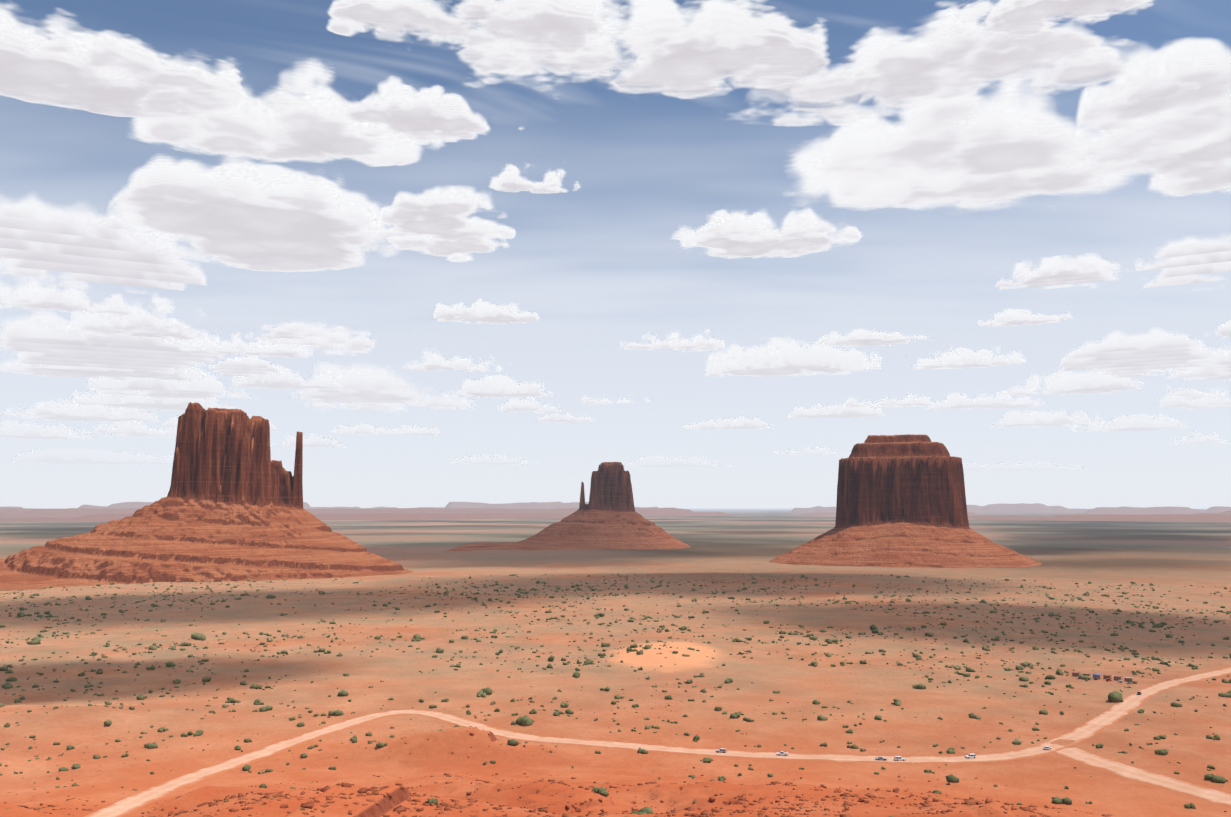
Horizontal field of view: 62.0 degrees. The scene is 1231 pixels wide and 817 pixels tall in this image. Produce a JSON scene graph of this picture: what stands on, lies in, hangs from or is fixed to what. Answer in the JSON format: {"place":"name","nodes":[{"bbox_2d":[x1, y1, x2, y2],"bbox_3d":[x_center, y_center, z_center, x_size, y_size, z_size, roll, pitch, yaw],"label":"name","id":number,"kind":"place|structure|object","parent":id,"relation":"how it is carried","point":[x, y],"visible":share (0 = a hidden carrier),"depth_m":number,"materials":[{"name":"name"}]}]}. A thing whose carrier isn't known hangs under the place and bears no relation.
{"place":"outdoors","nodes":[
{"label":"outdoors","id":0,"kind":"place"},
{"bbox_2d":[0,420,97,439],"bbox_3d":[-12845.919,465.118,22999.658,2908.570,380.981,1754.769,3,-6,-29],"label":"cloud","id":1,"kind":"structure","parent":0,"point":[18,430],"depth_m":22698.15,"materials":[{"name":"white"}]},
{"bbox_2d":[0,271,157,316],"bbox_3d":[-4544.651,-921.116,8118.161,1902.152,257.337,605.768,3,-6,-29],"label":"cloud","id":2,"kind":"structure","parent":0,"point":[36,296],"depth_m":8007.87,"materials":[{"name":"white"}]},
{"bbox_2d":[1,399,162,422],"bbox_3d":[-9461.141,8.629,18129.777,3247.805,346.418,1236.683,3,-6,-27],"label":"cloud","id":3,"kind":"structure","parent":0,"point":[52,410],"depth_m":17952.91,"materials":[{"name":"white"}]},
{"bbox_2d":[12,449,173,464],"bbox_3d":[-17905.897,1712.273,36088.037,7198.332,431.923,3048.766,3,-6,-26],"label":"cloud","id":4,"kind":"structure","parent":0,"point":[77,456],"depth_m":34865.19,"materials":[{"name":"white"}]},
{"bbox_2d":[0,192,230,294],"bbox_3d":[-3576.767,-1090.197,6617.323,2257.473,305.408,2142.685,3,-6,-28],"label":"cloud","id":5,"kind":"structure","parent":0,"point":[39,239],"depth_m":6484.17,"materials":[{"name":"white"}]},
{"bbox_2d":[0,353,245,383],"bbox_3d":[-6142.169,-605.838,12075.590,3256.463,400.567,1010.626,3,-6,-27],"label":"cloud","id":6,"kind":"structure","parent":0,"point":[194,372],"depth_m":12056.14,"materials":[{"name":"white"}]},
{"bbox_2d":[0,295,260,372],"bbox_3d":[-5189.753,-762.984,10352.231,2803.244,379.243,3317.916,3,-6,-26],"label":"cloud","id":7,"kind":"structure","parent":0,"point":[55,346],"depth_m":10295.02,"materials":[{"name":"white"}]},
{"bbox_2d":[91,421,176,437],"bbox_3d":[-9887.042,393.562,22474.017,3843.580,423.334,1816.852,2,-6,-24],"label":"cloud","id":8,"kind":"structure","parent":0,"point":[130,429],"depth_m":21742.65,"materials":[{"name":"white"}]},
{"bbox_2d":[0,0,289,126],"bbox_3d":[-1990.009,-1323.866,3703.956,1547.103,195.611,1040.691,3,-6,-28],"label":"cloud","id":9,"kind":"structure","parent":0,"point":[49,73],"depth_m":3762.95,"materials":[{"name":"white"}]},
{"bbox_2d":[63,390,236,410],"bbox_3d":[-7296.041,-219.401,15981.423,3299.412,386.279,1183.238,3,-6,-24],"label":"cloud","id":10,"kind":"structure","parent":0,"point":[139,402],"depth_m":15636.66,"materials":[{"name":"white"}]},
{"bbox_2d":[26,289,282,344],"bbox_3d":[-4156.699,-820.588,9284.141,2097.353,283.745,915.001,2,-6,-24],"label":"cloud","id":11,"kind":"structure","parent":0,"point":[144,324],"depth_m":9038.24,"materials":[{"name":"white"}]},
{"bbox_2d":[86,369,256,398],"bbox_3d":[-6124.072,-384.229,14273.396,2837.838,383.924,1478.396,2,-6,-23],"label":"cloud","id":12,"kind":"structure","parent":0,"point":[211,386],"depth_m":13904.41,"materials":[{"name":"white"}]},
{"bbox_2d":[162,415,276,430],"bbox_3d":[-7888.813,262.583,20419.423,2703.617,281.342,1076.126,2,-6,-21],"label":"cloud","id":13,"kind":"structure","parent":0,"point":[172,423],"depth_m":19920.38,"materials":[{"name":"white"}]},
{"bbox_2d":[197,356,285,381],"bbox_3d":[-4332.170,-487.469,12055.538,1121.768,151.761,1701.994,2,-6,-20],"label":"cloud","id":14,"kind":"structure","parent":0,"point":[248,367],"depth_m":11751.70,"materials":[{"name":"white"}]},
{"bbox_2d":[0,9,498,166],"bbox_3d":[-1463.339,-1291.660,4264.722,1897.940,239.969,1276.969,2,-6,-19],"label":"cloud","id":15,"kind":"structure","parent":0,"point":[297,132],"depth_m":4305.46,"materials":[{"name":"white"}]},
{"bbox_2d":[167,331,333,357],"bbox_3d":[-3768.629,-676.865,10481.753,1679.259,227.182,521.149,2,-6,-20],"label":"cloud","id":16,"kind":"structure","parent":0,"point":[236,346],"depth_m":10418.40,"materials":[{"name":"white"}]},
{"bbox_2d":[66,137,477,272],"bbox_3d":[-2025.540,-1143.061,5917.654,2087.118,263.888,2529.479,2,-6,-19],"label":"cloud","id":17,"kind":"structure","parent":0,"point":[246,215],"depth_m":5608.58,"materials":[{"name":"white"}]},
{"bbox_2d":[220,320,376,355],"bbox_3d":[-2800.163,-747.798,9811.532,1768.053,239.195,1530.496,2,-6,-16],"label":"cloud","id":18,"kind":"structure","parent":0,"point":[295,335],"depth_m":9754.39,"materials":[{"name":"white"}]},
{"bbox_2d":[231,363,368,390],"bbox_3d":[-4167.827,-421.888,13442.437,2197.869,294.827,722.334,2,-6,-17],"label":"cloud","id":19,"kind":"structure","parent":0,"point":[289,380],"depth_m":13268.70,"materials":[{"name":"white"}]},
{"bbox_2d":[270,434,345,447],"bbox_3d":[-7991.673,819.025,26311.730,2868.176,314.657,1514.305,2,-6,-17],"label":"cloud","id":20,"kind":"structure","parent":0,"point":[313,441],"depth_m":25920.95,"materials":[{"name":"white"}]},
{"bbox_2d":[258,357,502,412],"bbox_3d":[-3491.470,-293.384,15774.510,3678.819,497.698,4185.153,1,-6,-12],"label":"cloud","id":21,"kind":"structure","parent":0,"point":[383,389],"depth_m":14463.77,"materials":[{"name":"white"}]},
{"bbox_2d":[332,422,438,435],"bbox_3d":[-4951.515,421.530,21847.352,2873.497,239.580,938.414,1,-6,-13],"label":"cloud","id":22,"kind":"structure","parent":0,"point":[366,429],"depth_m":21762.12,"materials":[{"name":"white"}]},
{"bbox_2d":[265,70,522,148],"bbox_3d":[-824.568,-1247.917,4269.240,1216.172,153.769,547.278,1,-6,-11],"label":"cloud","id":23,"kind":"structure","parent":0,"point":[443,118],"depth_m":4168.69,"materials":[{"name":"white"}]},
{"bbox_2d":[371,349,502,371],"bbox_3d":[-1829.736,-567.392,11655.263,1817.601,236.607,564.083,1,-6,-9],"label":"cloud","id":24,"kind":"structure","parent":0,"point":[433,362],"depth_m":11573.33,"materials":[{"name":"white"}]},
{"bbox_2d":[369,185,515,261],"bbox_3d":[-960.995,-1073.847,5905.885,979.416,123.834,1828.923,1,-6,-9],"label":"cloud","id":25,"kind":"structure","parent":0,"point":[446,228],"depth_m":5788.53,"materials":[{"name":"white"}]},
{"bbox_2d":[432,299,539,323],"bbox_3d":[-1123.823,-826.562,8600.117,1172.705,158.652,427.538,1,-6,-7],"label":"cloud","id":26,"kind":"structure","parent":0,"point":[482,312],"depth_m":8543.28,"materials":[{"name":"white"}]},
{"bbox_2d":[420,374,553,398],"bbox_3d":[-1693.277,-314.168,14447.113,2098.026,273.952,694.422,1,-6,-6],"label":"cloud","id":27,"kind":"structure","parent":0,"point":[498,386],"depth_m":14196.29,"materials":[{"name":"white"}]},
{"bbox_2d":[451,454,537,465],"bbox_3d":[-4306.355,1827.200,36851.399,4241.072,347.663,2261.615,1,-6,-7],"label":"cloud","id":28,"kind":"structure","parent":0,"point":[499,459],"depth_m":36130.69,"materials":[{"name":"white"}]},
{"bbox_2d":[327,0,665,74],"bbox_3d":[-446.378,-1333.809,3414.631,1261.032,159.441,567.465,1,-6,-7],"label":"cloud","id":29,"kind":"structure","parent":0,"point":[563,26],"depth_m":3358.26,"materials":[{"name":"white"}]},
{"bbox_2d":[498,397,561,412],"bbox_3d":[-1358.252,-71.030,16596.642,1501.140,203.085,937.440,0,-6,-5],"label":"cloud","id":30,"kind":"structure","parent":0,"point":[516,404],"depth_m":16445.71,"materials":[{"name":"white"}]},
{"bbox_2d":[490,164,580,193],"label":"cloud","id":31,"kind":"structure","parent":0,"point":[510,180],"depth_m":5050.37,"materials":[{"name":"white"}]},
{"bbox_2d":[537,412,594,422],"bbox_3d":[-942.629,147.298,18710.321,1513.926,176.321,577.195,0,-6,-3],"label":"cloud","id":32,"kind":"structure","parent":0,"point":[558,418],"depth_m":18529.22,"materials":[{"name":"white"}]},
{"bbox_2d":[0,508,1230,816],"bbox_3d":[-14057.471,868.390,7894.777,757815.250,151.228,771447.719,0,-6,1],"label":"ground","id":33,"kind":"structure","parent":0,"point":[1186,560],"depth_m":719.02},
{"bbox_2d":[0,402,412,589],"bbox_3d":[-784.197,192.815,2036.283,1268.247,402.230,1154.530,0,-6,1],"label":"butte","id":34,"kind":"object","parent":33,"relation":"on","point":[229,507],"visible":0.67,"depth_m":1920.70,"materials":[{"name":"red stone"}]},
{"bbox_2d":[446,462,689,551],"bbox_3d":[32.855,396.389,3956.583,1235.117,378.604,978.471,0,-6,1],"label":"butte","id":35,"kind":"object","parent":33,"relation":"on","point":[607,517],"visible":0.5,"depth_m":3835.38,"materials":[{"name":"red stone"}]},
{"bbox_2d":[224,786,962,816],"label":"shrubs","id":36,"kind":"object","parent":33,"relation":"on","point":[601,790],"visible":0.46,"depth_m":273.92,"materials":[{"name":"green plant"}]},
{"bbox_2d":[0,726,1226,816],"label":"rocks","id":37,"kind":"object","parent":33,"relation":"on","point":[970,801],"visible":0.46,"depth_m":271.95,"materials":[{"name":"red stone"}]},
{"bbox_2d":[0,574,1230,813],"bbox_3d":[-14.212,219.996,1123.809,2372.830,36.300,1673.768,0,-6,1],"label":"shrubs","id":38,"kind":"object","parent":33,"relation":"on","point":[950,778],"visible":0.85,"depth_m":830.69,"materials":[{"name":"green plant"}]},
{"bbox_2d":[0,513,1230,521],"bbox_3d":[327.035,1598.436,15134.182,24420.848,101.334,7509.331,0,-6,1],"label":"distant mesas","id":39,"kind":"structure","parent":33,"relation":"on","point":[1077,517],"depth_m":14013.15,"materials":[{"name":"brown stone"}]},
{"bbox_2d":[0,502,1230,513],"bbox_3d":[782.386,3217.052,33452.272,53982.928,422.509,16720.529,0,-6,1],"label":"distant mesas","id":40,"kind":"structure","parent":33,"relation":"on","point":[1019,508],"depth_m":36057.96,"materials":[{"name":"brown stone"}]},
{"bbox_2d":[0,508,1230,517],"bbox_3d":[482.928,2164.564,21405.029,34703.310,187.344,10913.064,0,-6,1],"label":"distant mesas","id":41,"kind":"structure","parent":33,"relation":"on","point":[36,513],"depth_m":21039.92,"materials":[{"name":"stone"}]},
{"bbox_2d":[769,434,1043,567],"bbox_3d":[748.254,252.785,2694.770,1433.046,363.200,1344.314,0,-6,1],"label":"butte","id":42,"kind":"object","parent":33,"relation":"on","point":[901,501],"visible":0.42,"depth_m":2552.06,"materials":[{"name":"red stone"}]},
{"bbox_2d":[1072,672,1078,676],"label":"stall","id":43,"kind":"object","parent":33,"relation":"on","point":[1075,674],"visible":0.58,"depth_m":720.44,"materials":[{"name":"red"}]},
{"bbox_2d":[1103,675,1111,678],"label":"stall","id":44,"kind":"object","parent":33,"relation":"on","point":[1107,676],"visible":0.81,"depth_m":708.14,"materials":[{"name":"red"}]},
{"bbox_2d":[1113,676,1122,680],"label":"stall","id":45,"kind":"object","parent":33,"relation":"on","point":[1117,678],"visible":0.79,"depth_m":703.90,"materials":[{"name":"red"}]},
{"bbox_2d":[1124,677,1131,681],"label":"stall","id":46,"kind":"object","parent":33,"relation":"on","point":[1128,679],"visible":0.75,"depth_m":699.60,"materials":[{"name":"beige"}]},
{"bbox_2d":[0,0,1230,508],"label":"sky","id":47,"kind":"structure","parent":0,"point":[600,265],"materials":[{"name":"blue"}]},
{"bbox_2d":[581,395,650,404],"bbox_3d":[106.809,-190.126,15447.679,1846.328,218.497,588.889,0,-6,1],"label":"cloud","id":48,"kind":"structure","parent":0,"point":[587,400],"depth_m":15372.94,"materials":[{"name":"white"}]},
{"bbox_2d":[372,0,875,107],"bbox_3d":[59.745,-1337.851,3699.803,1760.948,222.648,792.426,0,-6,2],"label":"cloud","id":49,"kind":"structure","parent":0,"point":[705,44],"depth_m":3588.32,"materials":[{"name":"white"}]},
{"bbox_2d":[84,667,1230,816],"bbox_3d":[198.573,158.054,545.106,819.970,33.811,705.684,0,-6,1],"label":"dirt road","id":50,"kind":"structure","parent":0,"point":[1115,713],"depth_m":486.28,"materials":[{"name":"beige soil"}]},
{"bbox_2d":[716,748,726,752],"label":"car","id":51,"kind":"object","parent":50,"relation":"on","point":[723,750],"visible":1,"depth_m":477.25,"materials":[{"name":"grey paint"}]},
{"bbox_2d":[776,751,787,755],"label":"car","id":52,"kind":"object","parent":50,"relation":"on","point":[782,753],"visible":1,"depth_m":471.81,"materials":[{"name":"white paint"}]},
{"bbox_2d":[875,756,886,760],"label":"car","id":53,"kind":"object","parent":50,"relation":"on","point":[880,758],"visible":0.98,"depth_m":463.59,"materials":[{"name":"grey paint"}]},
{"bbox_2d":[894,756,905,760],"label":"car","id":54,"kind":"object","parent":50,"relation":"on","point":[897,758],"visible":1,"depth_m":463.09,"materials":[{"name":"white paint"}]},
{"bbox_2d":[965,754,975,757],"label":"car","id":55,"kind":"object","parent":50,"relation":"on","point":[970,756],"visible":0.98,"depth_m":468.84,"materials":[{"name":"white paint"}]},
{"bbox_2d":[617,330,733,351],"bbox_3d":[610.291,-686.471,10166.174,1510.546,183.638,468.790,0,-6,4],"label":"cloud","id":56,"kind":"structure","parent":0,"point":[698,343],"depth_m":10093.82,"materials":[{"name":"white"}]},
{"bbox_2d":[623,456,732,466],"bbox_3d":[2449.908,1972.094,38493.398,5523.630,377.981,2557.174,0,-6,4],"label":"cloud","id":57,"kind":"structure","parent":0,"point":[661,461],"depth_m":37893.23,"materials":[{"name":"white"}]},
{"bbox_2d":[683,415,787,429],"bbox_3d":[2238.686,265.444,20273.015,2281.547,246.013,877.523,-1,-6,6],"label":"cloud","id":58,"kind":"structure","parent":0,"point":[744,423],"depth_m":20101.37,"materials":[{"name":"white"}]},
{"bbox_2d":[671,194,877,258],"bbox_3d":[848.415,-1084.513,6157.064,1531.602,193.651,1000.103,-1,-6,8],"label":"cloud","id":59,"kind":"structure","parent":0,"point":[722,233],"depth_m":6024.78,"materials":[{"name":"white"}]},
{"bbox_2d":[680,332,892,376],"bbox_3d":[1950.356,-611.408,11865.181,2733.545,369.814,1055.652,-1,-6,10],"label":"cloud","id":60,"kind":"structure","parent":0,"point":[777,356],"depth_m":11676.05,"materials":[{"name":"white"}]},
{"bbox_2d":[772,446,839,455],"bbox_3d":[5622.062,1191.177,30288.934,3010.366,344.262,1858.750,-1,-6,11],"label":"cloud","id":61,"kind":"structure","parent":0,"point":[815,451],"depth_m":30188.33,"materials":[{"name":"white"}]},
{"bbox_2d":[786,401,887,418],"bbox_3d":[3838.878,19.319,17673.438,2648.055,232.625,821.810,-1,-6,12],"label":"cloud","id":62,"kind":"structure","parent":0,"point":[833,411],"depth_m":17478.68,"materials":[{"name":"white"}]},
{"bbox_2d":[816,329,927,346],"bbox_3d":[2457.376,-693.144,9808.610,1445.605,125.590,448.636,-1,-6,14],"label":"cloud","id":63,"kind":"structure","parent":0,"point":[859,337],"depth_m":9768.01,"materials":[{"name":"white"}]},
{"bbox_2d":[846,394,936,407],"bbox_3d":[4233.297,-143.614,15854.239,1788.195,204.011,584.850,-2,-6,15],"label":"cloud","id":64,"kind":"structure","parent":0,"point":[910,399],"depth_m":15688.09,"materials":[{"name":"white"}]},
{"bbox_2d":[615,1,1191,129],"bbox_3d":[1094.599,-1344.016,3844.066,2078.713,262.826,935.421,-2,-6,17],"label":"cloud","id":65,"kind":"structure","parent":0,"point":[894,67],"depth_m":3736.97,"materials":[{"name":"white"}]},
{"bbox_2d":[880,344,1025,369],"bbox_3d":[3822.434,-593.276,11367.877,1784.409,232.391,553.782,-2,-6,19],"label":"cloud","id":66,"kind":"structure","parent":0,"point":[959,358],"depth_m":11301.50,"materials":[{"name":"white"}]},
{"bbox_2d":[727,33,1230,242],"bbox_3d":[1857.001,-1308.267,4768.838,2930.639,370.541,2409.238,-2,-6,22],"label":"cloud","id":67,"kind":"structure","parent":0,"point":[936,154],"depth_m":4633.11,"materials":[{"name":"white"}]},
{"bbox_2d":[903,390,1058,409],"bbox_3d":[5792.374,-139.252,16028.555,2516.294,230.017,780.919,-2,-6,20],"label":"cloud","id":68,"kind":"structure","parent":0,"point":[964,402],"depth_m":15858.63,"materials":[{"name":"white"}]},
{"bbox_2d":[963,461,1082,470],"bbox_3d":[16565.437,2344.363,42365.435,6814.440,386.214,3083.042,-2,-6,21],"label":"cloud","id":69,"kind":"structure","parent":0,"point":[1025,466],"depth_m":41675.14,"materials":[{"name":"white"}]},
{"bbox_2d":[976,309,1072,326],"bbox_3d":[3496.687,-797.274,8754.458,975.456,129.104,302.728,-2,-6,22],"label":"cloud","id":70,"kind":"structure","parent":0,"point":[1011,317],"depth_m":8752.88,"materials":[{"name":"white"}]},
{"bbox_2d":[917,0,1153,51],"bbox_3d":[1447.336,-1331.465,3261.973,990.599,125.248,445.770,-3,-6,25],"label":"cloud","id":71,"kind":"structure","parent":0,"point":[1004,16],"depth_m":3296.89,"materials":[{"name":"white"}]},
{"bbox_2d":[991,410,1111,427],"bbox_3d":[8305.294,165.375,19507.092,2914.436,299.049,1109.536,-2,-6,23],"label":"cloud","id":72,"kind":"structure","parent":0,"point":[1036,418],"depth_m":19272.92,"materials":[{"name":"white"}]},
{"bbox_2d":[996,245,1162,289],"bbox_3d":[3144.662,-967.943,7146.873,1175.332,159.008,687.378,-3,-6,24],"label":"cloud","id":73,"kind":"structure","parent":0,"point":[1059,271],"depth_m":7080.36,"materials":[{"name":"white"}]},
{"bbox_2d":[998,369,1184,395],"bbox_3d":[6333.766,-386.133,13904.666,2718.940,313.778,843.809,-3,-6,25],"label":"cloud","id":74,"kind":"structure","parent":0,"point":[1060,382],"depth_m":13754.68,"materials":[{"name":"white"}]},
{"bbox_2d":[996,37,1230,199],"bbox_3d":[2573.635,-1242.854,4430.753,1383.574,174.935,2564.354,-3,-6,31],"label":"cloud","id":75,"kind":"structure","parent":0,"point":[1206,168],"depth_m":4113.17,"materials":[{"name":"white"}]},
{"bbox_2d":[1065,413,1187,431],"bbox_3d":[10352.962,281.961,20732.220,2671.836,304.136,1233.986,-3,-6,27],"label":"cloud","id":76,"kind":"structure","parent":0,"point":[1141,422],"depth_m":20437.09,"materials":[{"name":"white"}]},
{"bbox_2d":[1048,747,1230,806],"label":"dirt road","id":77,"kind":"structure","parent":0,"point":[1084,757],"depth_m":436.00,"materials":[{"name":"beige soil"}]},
{"bbox_2d":[1058,328,1230,377],"bbox_3d":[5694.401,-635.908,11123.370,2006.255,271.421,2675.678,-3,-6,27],"label":"cloud","id":78,"kind":"structure","parent":0,"point":[1116,354],"depth_m":10799.44,"materials":[{"name":"white"}]},
{"bbox_2d":[1090,55,1200,105],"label":"cloud","id":79,"kind":"structure","parent":0,"point":[1155,92],"depth_m":3934.80,"materials":[{"name":"white"}]},
{"bbox_2d":[1108,234,1230,287],"bbox_3d":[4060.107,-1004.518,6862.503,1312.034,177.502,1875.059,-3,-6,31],"label":"cloud","id":80,"kind":"structure","parent":0,"point":[1193,259],"depth_m":6719.07,"materials":[{"name":"white"}]},
{"bbox_2d":[1153,334,1230,380],"bbox_3d":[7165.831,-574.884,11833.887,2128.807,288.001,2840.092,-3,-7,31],"label":"cloud","id":81,"kind":"structure","parent":0,"point":[1221,369],"depth_m":11903.16,"materials":[{"name":"white"}]},
{"bbox_2d":[1158,430,1228,444],"bbox_3d":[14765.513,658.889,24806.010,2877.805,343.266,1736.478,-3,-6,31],"label":"cloud","id":82,"kind":"structure","parent":0,"point":[1211,438],"depth_m":24779.51,"materials":[{"name":"white"}]},
{"bbox_2d":[1157,385,1230,409],"bbox_3d":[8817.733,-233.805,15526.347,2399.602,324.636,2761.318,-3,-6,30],"label":"cloud","id":83,"kind":"structure","parent":0,"point":[1212,399],"depth_m":15698.21,"materials":[{"name":"white"}]},
{"bbox_2d":[1204,320,1230,339],"bbox_3d":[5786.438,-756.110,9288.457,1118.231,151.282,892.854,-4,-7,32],"label":"cloud","id":84,"kind":"structure","parent":0,"point":[1224,330],"depth_m":9290.23,"materials":[{"name":"white"}]}
]}

